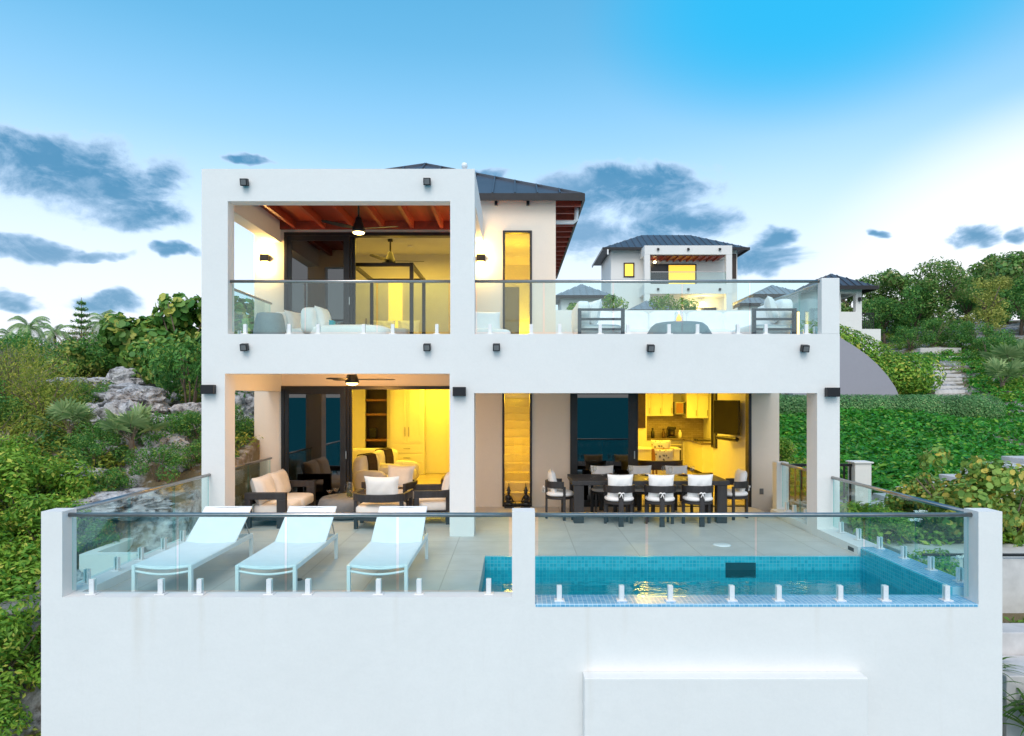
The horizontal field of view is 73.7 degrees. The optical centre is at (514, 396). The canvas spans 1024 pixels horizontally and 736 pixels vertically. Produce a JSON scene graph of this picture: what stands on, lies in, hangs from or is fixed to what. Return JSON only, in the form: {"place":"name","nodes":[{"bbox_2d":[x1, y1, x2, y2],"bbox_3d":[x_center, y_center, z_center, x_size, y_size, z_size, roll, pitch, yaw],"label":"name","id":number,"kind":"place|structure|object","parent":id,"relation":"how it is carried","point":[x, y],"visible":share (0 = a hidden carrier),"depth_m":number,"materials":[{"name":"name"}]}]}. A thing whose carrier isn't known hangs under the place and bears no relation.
{"place":"outdoors","nodes":[
{"label":"outdoors","id":0,"kind":"place"},
{"bbox_2d":[102,507,857,591],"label":"terrace floor","id":1,"kind":"structure","parent":0,"point":[453,564],"depth_m":10.38,"materials":[{"name":"ceramic"}]},
{"bbox_2d":[131,506,252,591],"bbox_3d":[-4.055,1.929,8.760,0.690,0.741,1.860,0,0,0],"label":"sun lounger","id":2,"kind":"object","parent":1,"relation":"on","point":[209,539],"visible":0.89,"depth_m":8.93,"materials":[{"name":"white"}]},
{"bbox_2d":[244,469,315,528],"bbox_3d":[-4.325,1.870,12.750,0.750,0.860,1.800,0,0,0],"label":"outdoor loveseat","id":3,"kind":"object","parent":1,"relation":"on","point":[270,492],"visible":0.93,"depth_m":12.11,"materials":[{"name":"beige fabric"}]},
{"bbox_2d":[235,506,337,591],"bbox_3d":[-2.860,1.929,8.760,0.700,0.741,1.860,0,0,0],"label":"sun lounger","id":4,"kind":"object","parent":1,"relation":"on","point":[299,542],"visible":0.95,"depth_m":8.96,"materials":[{"name":"white"}]},
{"bbox_2d":[318,493,359,519],"bbox_3d":[-3.200,2.098,12.950,1.040,0.405,1.040,0,0,0],"label":"coffee table","id":5,"kind":"object","parent":1,"relation":"on","point":[343,502],"visible":0.45,"depth_m":12.54,"materials":[{"name":"grey concrete"}]},
{"bbox_2d":[353,476,412,528],"bbox_3d":[-2.350,1.836,11.986,0.955,0.928,0.828,0,0,4],"label":"lounge armchair","id":6,"kind":"object","parent":1,"relation":"on","point":[381,491],"visible":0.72,"depth_m":11.67,"materials":[{"name":"grey wood"}]},
{"bbox_2d":[347,506,427,591],"bbox_3d":[-1.580,1.929,8.760,0.700,0.741,1.860,0,0,0],"label":"sun lounger","id":7,"kind":"object","parent":1,"relation":"on","point":[396,542],"visible":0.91,"depth_m":8.98,"materials":[{"name":"white"}]},
{"bbox_2d":[361,465,416,505],"bbox_3d":[-2.422,1.848,13.594,0.955,0.904,0.828,0,0,18],"label":"lounge armchair","id":8,"kind":"object","parent":1,"relation":"on","point":[406,481],"visible":0.37,"depth_m":13.62,"materials":[{"name":"beige fabric"}]},
{"bbox_2d":[414,472,449,524],"bbox_3d":[-1.426,1.854,12.619,0.828,0.893,0.955,0,0,-6],"label":"lounge armchair","id":9,"kind":"object","parent":1,"relation":"on","point":[434,497],"visible":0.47,"depth_m":12.22,"materials":[{"name":"grey wood"}]},
{"bbox_2d":[543,469,572,520],"bbox_3d":[0.819,1.841,12.860,0.583,0.917,0.559,0,0,0],"label":"dining chair","id":10,"kind":"object","parent":1,"relation":"on","point":[558,490],"visible":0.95,"depth_m":12.66,"materials":[{"name":"white fabric"}]},
{"bbox_2d":[590,465,616,511],"bbox_3d":[1.749,1.841,13.521,0.559,0.917,0.583,0,0,-2],"label":"dining chair","id":11,"kind":"object","parent":1,"relation":"on","point":[596,490],"visible":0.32,"depth_m":13.57,"materials":[{"name":"white fabric"}]},
{"bbox_2d":[603,474,634,526],"bbox_3d":[1.870,1.841,12.239,0.559,0.917,0.583,0,0,0],"label":"dining chair","id":12,"kind":"object","parent":1,"relation":"on","point":[620,489],"visible":1,"depth_m":12.05,"materials":[{"name":"grey wood"}]},
{"bbox_2d":[567,474,729,522],"bbox_3d":[2.455,1.915,12.870,2.850,0.770,1.100,0,0,0],"label":"dining table","id":13,"kind":"object","parent":1,"relation":"on","point":[577,482],"visible":0.68,"depth_m":12.34,"materials":[{"name":"grey wood"}]},
{"bbox_2d":[644,474,675,526],"bbox_3d":[2.599,1.841,12.219,0.559,0.917,0.583,0,0,3],"label":"dining chair","id":14,"kind":"object","parent":1,"relation":"on","point":[660,490],"visible":1,"depth_m":12.03,"materials":[{"name":"white fabric"}]},
{"bbox_2d":[682,474,713,526],"bbox_3d":[3.281,1.841,12.239,0.559,0.917,0.583,0,0,-3],"label":"dining chair","id":15,"kind":"object","parent":1,"relation":"on","point":[699,489],"visible":1,"depth_m":12.05,"materials":[{"name":"white fabric"}]},
{"bbox_2d":[482,547,977,606],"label":"swimming pool","id":16,"kind":"structure","parent":1,"relation":"in","point":[694,581],"depth_m":9.79,"materials":[{"name":"tile"}]},
{"bbox_2d":[535,512,972,601],"bbox_3d":[2.641,1.778,7.570,4.838,0.975,0.100,0,0,0],"label":"glass railing","id":17,"kind":"object","parent":16,"relation":"on","point":[839,594],"visible":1,"depth_m":7.55,"materials":[{"name":"metal"}]},
{"bbox_2d":[831,476,963,582],"bbox_3d":[5.210,1.743,9.447,0.100,0.865,3.505,0,0,0],"label":"glass railing","id":18,"kind":"object","parent":16,"relation":"on","point":[931,566],"visible":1,"depth_m":9.12,"materials":[{"name":"metal"}]},
{"bbox_2d":[726,468,749,519],"bbox_3d":[4.151,1.841,12.900,0.583,0.917,0.559,0,0,0],"label":"dining chair","id":19,"kind":"object","parent":1,"relation":"on","point":[739,482],"visible":0.75,"depth_m":12.70,"materials":[{"name":"white fabric"}]},
{"bbox_2d":[0,318,1023,735],"bbox_3d":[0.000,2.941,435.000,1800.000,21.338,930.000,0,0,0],"label":"ground","id":20,"kind":"structure","parent":0,"point":[146,534],"depth_m":11.63,"materials":[{"name":"green plant"}]},
{"bbox_2d":[0,689,32,735],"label":"leafy bush","id":21,"kind":"object","parent":20,"relation":"on","point":[12,724],"visible":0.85,"depth_m":7.76,"materials":[{"name":"green plant"}]},
{"bbox_2d":[0,610,40,719],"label":"leafy bush","id":22,"kind":"object","parent":20,"relation":"on","point":[16,642],"visible":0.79,"depth_m":8.17,"materials":[{"name":"green plant"}]},
{"bbox_2d":[0,553,40,626],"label":"leafy bush","id":23,"kind":"object","parent":20,"relation":"on","point":[13,587],"visible":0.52,"depth_m":8.62,"materials":[{"name":"green plant"}]},
{"bbox_2d":[0,516,40,601],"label":"leafy bush","id":24,"kind":"object","parent":20,"relation":"on","point":[26,557],"visible":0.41,"depth_m":9.09,"materials":[{"name":"green plant"}]},
{"bbox_2d":[4,316,50,344],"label":"palm tree","id":25,"kind":"object","parent":20,"relation":"on","point":[25,325],"visible":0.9,"depth_m":57.69,"materials":[{"name":"green plant"}]},
{"bbox_2d":[0,332,67,392],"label":"wispy shrub","id":26,"kind":"object","parent":20,"relation":"on","point":[19,357],"visible":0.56,"depth_m":15.38,"materials":[{"name":"green plant"}]},
{"bbox_2d":[0,337,79,404],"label":"wispy shrub","id":27,"kind":"object","parent":20,"relation":"on","point":[25,374],"visible":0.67,"depth_m":14.34,"materials":[{"name":"green plant"}]},
{"bbox_2d":[0,570,82,630],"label":"boulder","id":28,"kind":"object","parent":20,"relation":"on","point":[15,602],"visible":0.12,"depth_m":8.70,"materials":[{"name":"stone"}]},
{"bbox_2d":[0,443,97,510],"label":"leafy bush","id":29,"kind":"object","parent":20,"relation":"on","point":[29,473],"visible":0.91,"depth_m":10.52,"materials":[{"name":"green plant"}]},
{"bbox_2d":[0,353,109,415],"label":"wispy shrub","id":30,"kind":"object","parent":20,"relation":"on","point":[42,394],"visible":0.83,"depth_m":13.39,"materials":[{"name":"green plant"}]},
{"bbox_2d":[0,491,116,564],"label":"leafy bush","id":31,"kind":"object","parent":20,"relation":"on","point":[22,519],"visible":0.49,"depth_m":9.79,"materials":[{"name":"green plant"}]},
{"bbox_2d":[29,397,96,443],"bbox_3d":[-8.196,0.448,12.494,0.904,0.896,1.030,0,0,14],"label":"fan palm","id":32,"kind":"object","parent":20,"relation":"on","point":[61,410],"visible":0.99,"depth_m":12.37,"materials":[{"name":"green plant"}]},
{"bbox_2d":[43,341,101,377],"bbox_3d":[-11.628,-0.899,18.031,1.165,1.111,1.164,0,0,27],"label":"sea grape","id":33,"kind":"object","parent":20,"relation":"on","point":[74,350],"visible":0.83,"depth_m":17.75,"materials":[{"name":"green plant"}]},
{"bbox_2d":[44,332,120,377],"bbox_3d":[-11.642,-0.981,18.444,1.883,1.532,1.933,0,0,-30],"label":"scrub bush","id":34,"kind":"object","parent":20,"relation":"on","point":[96,348],"visible":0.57,"depth_m":18.32,"materials":[{"name":"green plant"}]},
{"bbox_2d":[65,419,125,448],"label":"scrub bush","id":35,"kind":"object","parent":20,"relation":"on","point":[95,431],"visible":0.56,"depth_m":12.29,"materials":[{"name":"green plant"}]},
{"bbox_2d":[62,431,132,466],"bbox_3d":[-7.324,1.004,11.925,0.994,0.787,0.968,0,0,30],"label":"scrub bush","id":36,"kind":"object","parent":20,"relation":"on","point":[99,451],"visible":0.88,"depth_m":11.83,"materials":[{"name":"green plant"}]},
{"bbox_2d":[77,519,122,553],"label":"scrub bush","id":37,"kind":"object","parent":20,"relation":"on","point":[88,533],"visible":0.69,"depth_m":10.10,"materials":[{"name":"green plant"}]},
{"bbox_2d":[79,538,137,575],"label":"wall","id":38,"kind":"structure","parent":20,"relation":"on","point":[98,560],"depth_m":9.40,"materials":[{"name":"white paint"}]},
{"bbox_2d":[83,466,137,493],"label":"scrub bush","id":39,"kind":"object","parent":20,"relation":"on","point":[114,477],"visible":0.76,"depth_m":11.31,"materials":[{"name":"green plant"}]},
{"bbox_2d":[86,366,155,388],"bbox_3d":[-10.011,-0.334,17.378,1.641,0.825,1.252,0,0,0],"label":"boulder","id":40,"kind":"object","parent":20,"relation":"on","point":[117,375],"visible":0.38,"depth_m":16.93,"materials":[{"name":"stone"}]},
{"bbox_2d":[73,487,174,520],"bbox_3d":[-6.434,1.706,10.894,1.912,0.430,1.700,0,0,-9],"label":"boulder","id":41,"kind":"object","parent":20,"relation":"on","point":[152,501],"visible":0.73,"depth_m":10.56,"materials":[{"name":"stone"}]},
{"bbox_2d":[92,312,168,368],"bbox_3d":[-10.828,-1.400,19.490,2.357,2.052,2.243,0,0,2],"label":"sea grape","id":42,"kind":"object","parent":20,"relation":"on","point":[102,322],"visible":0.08,"depth_m":18.80,"materials":[{"name":"green plant"}]},
{"bbox_2d":[91,385,170,413],"bbox_3d":[-8.248,0.105,14.726,1.512,0.694,2.169,0,0,-28],"label":"boulder","id":43,"kind":"object","parent":20,"relation":"on","point":[154,397],"visible":0.63,"depth_m":14.29,"materials":[{"name":"stone"}]},
{"bbox_2d":[0,361,262,735],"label":"undergrowth","id":44,"kind":"object","parent":20,"relation":"on","point":[100,372],"visible":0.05,"depth_m":12.77,"materials":[{"name":"green plant"}]},
{"bbox_2d":[96,402,169,456],"bbox_3d":[-6.807,0.592,12.170,1.163,1.012,1.021,0,0,-34],"label":"fan palm","id":45,"kind":"object","parent":20,"relation":"on","point":[131,420],"visible":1,"depth_m":12.01,"materials":[{"name":"green plant"}]},
{"bbox_2d":[98,292,201,368],"bbox_3d":[-9.731,-1.550,19.160,2.910,2.777,2.912,0,0,32],"label":"sea grape","id":46,"kind":"object","parent":20,"relation":"on","point":[179,313],"visible":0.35,"depth_m":18.85,"materials":[{"name":"green plant"}]},
{"bbox_2d":[124,441,188,482],"bbox_3d":[-6.117,1.169,11.692,1.061,0.757,0.887,0,0,42],"label":"scrub bush","id":47,"kind":"object","parent":20,"relation":"on","point":[177,459],"visible":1,"depth_m":11.66,"materials":[{"name":"green plant"}]},
{"bbox_2d":[123,328,193,383],"bbox_3d":[-9.172,-0.944,17.770,1.997,1.739,1.900,0,0,45],"label":"sea grape","id":48,"kind":"object","parent":20,"relation":"on","point":[130,350],"visible":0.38,"depth_m":17.22,"materials":[{"name":"green plant"}]},
{"bbox_2d":[127,411,195,447],"bbox_3d":[-6.739,0.750,12.915,1.209,0.979,1.289,0,0,-5],"label":"scrub bush","id":49,"kind":"object","parent":20,"relation":"on","point":[173,420],"visible":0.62,"depth_m":12.76,"materials":[{"name":"green plant"}]},
{"bbox_2d":[135,337,248,402],"bbox_3d":[-7.299,-0.291,15.354,2.227,2.047,2.089,0,0,42],"label":"scrub bush","id":50,"kind":"object","parent":20,"relation":"on","point":[164,366],"visible":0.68,"depth_m":14.85,"materials":[{"name":"green plant"}]},
{"bbox_2d":[191,296,253,352],"bbox_3d":[-7.650,-1.582,19.322,2.679,2.554,2.678,0,0,-15],"label":"sea grape","id":51,"kind":"object","parent":20,"relation":"on","point":[241,310],"visible":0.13,"depth_m":18.86,"materials":[{"name":"green plant"}]},
{"bbox_2d":[202,162,839,535],"bbox_3d":[0.170,0.130,17.275,12.460,12.340,12.150,0,0,0],"label":"villa","id":52,"kind":"object","parent":20,"relation":"on","point":[530,410],"visible":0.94,"depth_m":13.95,"materials":[{"name":"white paint"}]},
{"bbox_2d":[253,312,285,333],"bbox_3d":[-4.380,-1.189,12.200,0.570,0.578,0.570,0,0,0],"label":"armchair","id":53,"kind":"object","parent":52,"relation":"on","point":[269,323],"visible":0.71,"depth_m":11.98,"materials":[{"name":"white fabric"}]},
{"bbox_2d":[230,280,449,333],"bbox_3d":[-2.885,-1.472,11.300,3.770,0.904,0.100,0,0,0],"label":"glass railing","id":54,"kind":"object","parent":52,"relation":"on","point":[289,328],"visible":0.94,"depth_m":11.28,"materials":[{"name":"metal"}]},
{"bbox_2d":[301,306,390,333],"bbox_3d":[-3.135,-1.290,12.887,1.630,0.781,0.860,0,0,4],"label":"white chaise","id":55,"kind":"object","parent":52,"relation":"on","point":[311,317],"visible":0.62,"depth_m":12.51,"materials":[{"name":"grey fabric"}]},
{"bbox_2d":[356,275,371,324],"bbox_3d":[-4.125,-2.005,17.575,0.870,2.210,0.050,0,0,0],"label":"door","id":56,"kind":"structure","parent":52,"relation":"in","point":[362,289],"depth_m":17.58,"materials":[{"name":"white paint"}]},
{"bbox_2d":[281,386,449,505],"bbox_3d":[-2.925,1.045,14.260,3.850,2.510,0.200,0,0,0],"label":"sliding door","id":57,"kind":"structure","parent":52,"relation":"in","point":[316,421],"depth_m":14.19,"materials":[{"name":"glass"}]},
{"bbox_2d":[284,232,449,324],"bbox_3d":[-2.895,-2.150,14.260,3.790,2.500,0.200,0,0,0],"label":"sliding door","id":58,"kind":"structure","parent":52,"relation":"in","point":[307,255],"depth_m":14.19,"materials":[{"name":"metal"}]},
{"bbox_2d":[353,455,402,490],"bbox_3d":[-3.069,1.792,15.407,0.940,0.935,1.040,0,0,20],"label":"cream armchair","id":59,"kind":"object","parent":52,"relation":"on","point":[360,468],"visible":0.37,"depth_m":15.11,"materials":[{"name":"beige fabric"}]},
{"bbox_2d":[356,262,425,333],"bbox_3d":[-2.905,-1.910,15.950,1.370,2.020,2.080,0,0,0],"label":"canopy bed","id":60,"kind":"object","parent":52,"relation":"on","point":[411,326],"visible":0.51,"depth_m":16.45,"materials":[{"name":"black wood"}]},
{"bbox_2d":[389,283,401,327],"bbox_3d":[-3.075,-1.950,17.584,0.350,2.100,0.028,0,0,0],"label":"doorway","id":61,"kind":"structure","parent":52,"relation":"in","point":[395,289],"depth_m":17.57,"materials":[{"name":"yellow"}]},
{"bbox_2d":[390,390,425,474],"bbox_3d":[-3.160,0.990,20.168,1.000,2.620,0.425,0,0,0],"label":"built in cabinet","id":62,"kind":"object","parent":52,"relation":"on","point":[407,425],"visible":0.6,"depth_m":19.99,"materials":[{"name":"white paint"}]},
{"bbox_2d":[421,275,449,333],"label":"wall","id":63,"kind":"structure","parent":52,"relation":"in","point":[437,294],"depth_m":17.58,"materials":[{"name":"white paint"}]},
{"bbox_2d":[476,312,510,333],"bbox_3d":[-0.520,-1.301,13.199,0.760,0.762,0.799,0,0,-20],"label":"terrace armchair","id":64,"kind":"object","parent":52,"relation":"on","point":[484,320],"visible":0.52,"depth_m":13.34,"materials":[{"name":"white fabric"}]},
{"bbox_2d":[505,287,518,333],"bbox_3d":[-0.080,-1.890,18.025,0.400,1.980,0.050,0,0,0],"label":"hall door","id":65,"kind":"structure","parent":52,"relation":"in","point":[511,293],"depth_m":18.00,"materials":[{"name":"beige wood"}]},
{"bbox_2d":[502,393,531,505],"bbox_3d":[0.047,0.982,14.235,0.615,2.605,0.130,0,0,0],"label":"window","id":66,"kind":"structure","parent":52,"relation":"in","point":[503,394],"depth_m":14.17,"materials":[{"name":"metal"}]},
{"bbox_2d":[503,230,531,328],"bbox_3d":[0.052,-2.173,14.235,0.605,2.535,0.130,0,0,0],"label":"window","id":67,"kind":"structure","parent":52,"relation":"in","point":[504,231],"depth_m":14.17,"materials":[{"name":"metal"}]},
{"bbox_2d":[475,280,819,333],"bbox_3d":[2.188,-1.472,11.300,5.695,0.904,0.100,0,0,0],"label":"glass railing","id":68,"kind":"object","parent":52,"relation":"on","point":[765,328],"visible":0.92,"depth_m":11.28,"materials":[{"name":"metal"}]},
{"bbox_2d":[570,393,751,506],"bbox_3d":[3.030,1.045,14.260,3.760,2.510,0.200,0,0,0],"label":"sliding door","id":69,"kind":"structure","parent":52,"relation":"in","point":[603,426],"depth_m":14.19,"materials":[{"name":"glass"}]},
{"bbox_2d":[647,321,711,333],"bbox_3d":[2.980,-1.115,12.400,1.200,0.430,1.200,0,0,0],"label":"terrace coffee table","id":70,"kind":"object","parent":52,"relation":"on","point":[682,327],"visible":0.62,"depth_m":11.95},
{"bbox_2d":[647,437,712,472],"bbox_3d":[5.060,1.770,20.975,2.220,0.860,2.750,0,0,0],"label":"kitchen counter","id":71,"kind":"object","parent":52,"relation":"on","point":[697,455],"visible":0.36,"depth_m":20.41,"materials":[{"name":"stone"}]},
{"bbox_2d":[571,296,796,333],"bbox_3d":[3.070,-1.356,13.020,3.900,0.912,1.840,0,0,0],"label":"sectional sofa","id":72,"kind":"object","parent":52,"relation":"on","point":[779,316],"visible":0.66,"depth_m":12.51,"materials":[{"name":"fabric"}]},
{"bbox_2d":[714,400,739,435],"bbox_3d":[4.921,0.480,15.549,0.283,0.780,1.075,0,0,-13],"label":"television","id":73,"kind":"object","parent":52,"relation":"attached to","point":[726,417],"visible":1,"depth_m":15.42,"materials":[{"name":"black plastic"}]},
{"bbox_2d":[41,461,1001,735],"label":"terrace wall","id":74,"kind":"structure","parent":20,"relation":"on","point":[515,663],"depth_m":7.45,"materials":[{"name":"paint"}]},
{"bbox_2d":[74,473,210,584],"bbox_3d":[-5.010,1.730,9.447,0.100,0.929,3.505,0,0,0],"label":"glass railing","id":75,"kind":"object","parent":74,"relation":"on","point":[87,572],"visible":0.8,"depth_m":9.03,"materials":[{"name":"metal"}]},
{"bbox_2d":[68,512,511,594],"bbox_3d":[-2.486,1.742,7.570,4.908,0.903,0.100,0,0,0],"label":"glass railing","id":76,"kind":"object","parent":74,"relation":"on","point":[161,586],"visible":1,"depth_m":7.55,"materials":[{"name":"metal"}]},
{"bbox_2d":[556,284,614,309],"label":"cottage","id":77,"kind":"structure","parent":20,"relation":"on","point":[574,295],"depth_m":44.00,"materials":[{"name":"white paint"}]},
{"bbox_2d":[592,235,749,309],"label":"hillside villa","id":78,"kind":"object","parent":20,"relation":"on","point":[665,257],"visible":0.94,"depth_m":53.96,"materials":[{"name":"white paint"}]},
{"bbox_2d":[667,264,695,283],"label":"window","id":79,"kind":"structure","parent":78,"relation":"in","point":[674,271],"depth_m":53.96,"materials":[{"name":"glass"}]},
{"bbox_2d":[779,436,806,478],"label":"leafy bush","id":80,"kind":"object","parent":20,"relation":"on","point":[787,448],"visible":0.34,"depth_m":15.31,"materials":[{"name":"green plant"}]},
{"bbox_2d":[782,274,880,355],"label":"pavilion house","id":81,"kind":"structure","parent":20,"relation":"on","point":[805,303],"depth_m":36.10,"materials":[{"name":"white paint"}]},
{"bbox_2d":[789,331,897,402],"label":"wing wall","id":82,"kind":"structure","parent":20,"relation":"on","point":[861,372],"depth_m":27.00,"materials":[{"name":"grey paint"}]},
{"bbox_2d":[846,460,873,505],"bbox_3d":[6.790,2.390,13.450,0.380,2.220,0.360,0,0,0],"label":"gate post","id":83,"kind":"object","parent":20,"relation":"on","point":[860,471],"visible":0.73,"depth_m":13.30,"materials":[{"name":"white paint"}]},
{"bbox_2d":[791,320,946,395],"bbox_3d":[14.466,-1.263,28.889,6.808,3.833,3.094,0,0,-4],"label":"clipped hedge","id":84,"kind":"object","parent":20,"relation":"on","point":[898,373],"visible":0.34,"depth_m":28.02,"materials":[{"name":"green plant"}]},
{"bbox_2d":[852,505,919,542],"bbox_3d":[5.914,2.120,10.906,0.954,0.756,0.995,0,0,22],"label":"leafy bush","id":85,"kind":"object","parent":20,"relation":"on","point":[897,523],"visible":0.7,"depth_m":10.71,"materials":[{"name":"green plant"}]},
{"bbox_2d":[863,297,910,343],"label":"garden tree","id":86,"kind":"object","parent":20,"relation":"on","point":[888,315],"visible":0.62,"depth_m":42.74,"materials":[{"name":"green plant"}]},
{"bbox_2d":[779,394,1005,419],"bbox_3d":[12.492,0.487,24.576,10.320,1.141,1.337,0,0,-2],"label":"clipped hedge","id":87,"kind":"object","parent":20,"relation":"on","point":[961,405],"visible":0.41,"depth_m":24.17,"materials":[{"name":"green plant"}]},
{"bbox_2d":[779,348,1023,497],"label":"ground cover","id":88,"kind":"object","parent":20,"relation":"on","point":[890,443],"visible":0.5,"depth_m":20.03,"materials":[{"name":"green plant"}]},
{"bbox_2d":[779,331,1023,622],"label":"bank planting","id":89,"kind":"object","parent":20,"relation":"on","point":[856,507],"visible":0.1,"depth_m":11.76,"materials":[{"name":"green plant"}]},
{"bbox_2d":[870,268,935,326],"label":"garden tree","id":90,"kind":"object","parent":20,"relation":"on","point":[895,281],"visible":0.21,"depth_m":46.48,"materials":[{"name":"green plant"}]},
{"bbox_2d":[888,325,935,350],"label":"scrub bush","id":91,"kind":"object","parent":20,"relation":"on","point":[909,335],"visible":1,"depth_m":37.29,"materials":[{"name":"green plant"}]},
{"bbox_2d":[887,285,947,338],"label":"garden tree","id":92,"kind":"object","parent":20,"relation":"on","point":[914,317],"visible":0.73,"depth_m":41.52,"materials":[{"name":"green plant"}]},
{"bbox_2d":[884,472,950,527],"bbox_3d":[7.047,1.819,11.626,1.318,1.013,1.044,0,0,16],"label":"sea grape","id":93,"kind":"object","parent":20,"relation":"on","point":[901,504],"visible":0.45,"depth_m":11.67,"materials":[{"name":"green plant"}]},
{"bbox_2d":[907,547,959,576],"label":"leafy bush","id":94,"kind":"object","parent":20,"relation":"on","point":[945,568],"visible":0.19,"depth_m":9.68,"materials":[{"name":"green plant"}]},
{"bbox_2d":[908,256,980,332],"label":"garden tree","id":95,"kind":"object","parent":20,"relation":"on","point":[957,280],"visible":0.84,"depth_m":41.36,"materials":[{"name":"green plant"}]},
{"bbox_2d":[884,544,1023,735],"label":"stone terrace","id":96,"kind":"structure","parent":20,"relation":"on","point":[1013,602],"depth_m":9.75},
{"bbox_2d":[909,446,1023,543],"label":"sea grape","id":97,"kind":"object","parent":20,"relation":"on","point":[980,470],"visible":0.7,"depth_m":10.65,"materials":[{"name":"green plant"}]},
{"bbox_2d":[957,321,995,350],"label":"scrub bush","id":98,"kind":"object","parent":20,"relation":"on","point":[971,326],"visible":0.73,"depth_m":35.80,"materials":[{"name":"green plant"}]},
{"bbox_2d":[959,274,1013,338],"bbox_3d":[26.107,-4.628,37.880,2.592,4.222,2.248,0,0,42],"label":"garden tree","id":99,"kind":"object","parent":20,"relation":"on","point":[989,313],"visible":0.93,"depth_m":37.71,"materials":[{"name":"green plant"}]},
{"bbox_2d":[962,465,1023,542],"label":"sea grape","id":100,"kind":"object","parent":20,"relation":"on","point":[1016,512],"visible":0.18,"depth_m":10.69,"materials":[{"name":"green plant"}]},
{"bbox_2d":[978,338,1023,364],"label":"fan palm","id":101,"kind":"object","parent":20,"relation":"on","point":[1010,352],"visible":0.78,"depth_m":29.67,"materials":[{"name":"green plant"}]},
{"bbox_2d":[979,276,1023,334],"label":"garden tree","id":102,"kind":"object","parent":20,"relation":"on","point":[1012,301],"visible":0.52,"depth_m":39.94,"materials":[{"name":"green plant"}]},
{"bbox_2d":[981,355,1023,389],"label":"fan palm","id":103,"kind":"object","parent":20,"relation":"on","point":[996,368],"visible":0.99,"depth_m":28.14,"materials":[{"name":"green plant"}]},
{"bbox_2d":[988,251,1023,318],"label":"garden tree","id":104,"kind":"object","parent":20,"relation":"on","point":[1012,266],"visible":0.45,"depth_m":45.54,"materials":[{"name":"green plant"}]},
{"bbox_2d":[0,0,1023,345],"label":"sky","id":105,"kind":"structure","parent":0,"point":[851,139],"materials":[{"name":"blue"}]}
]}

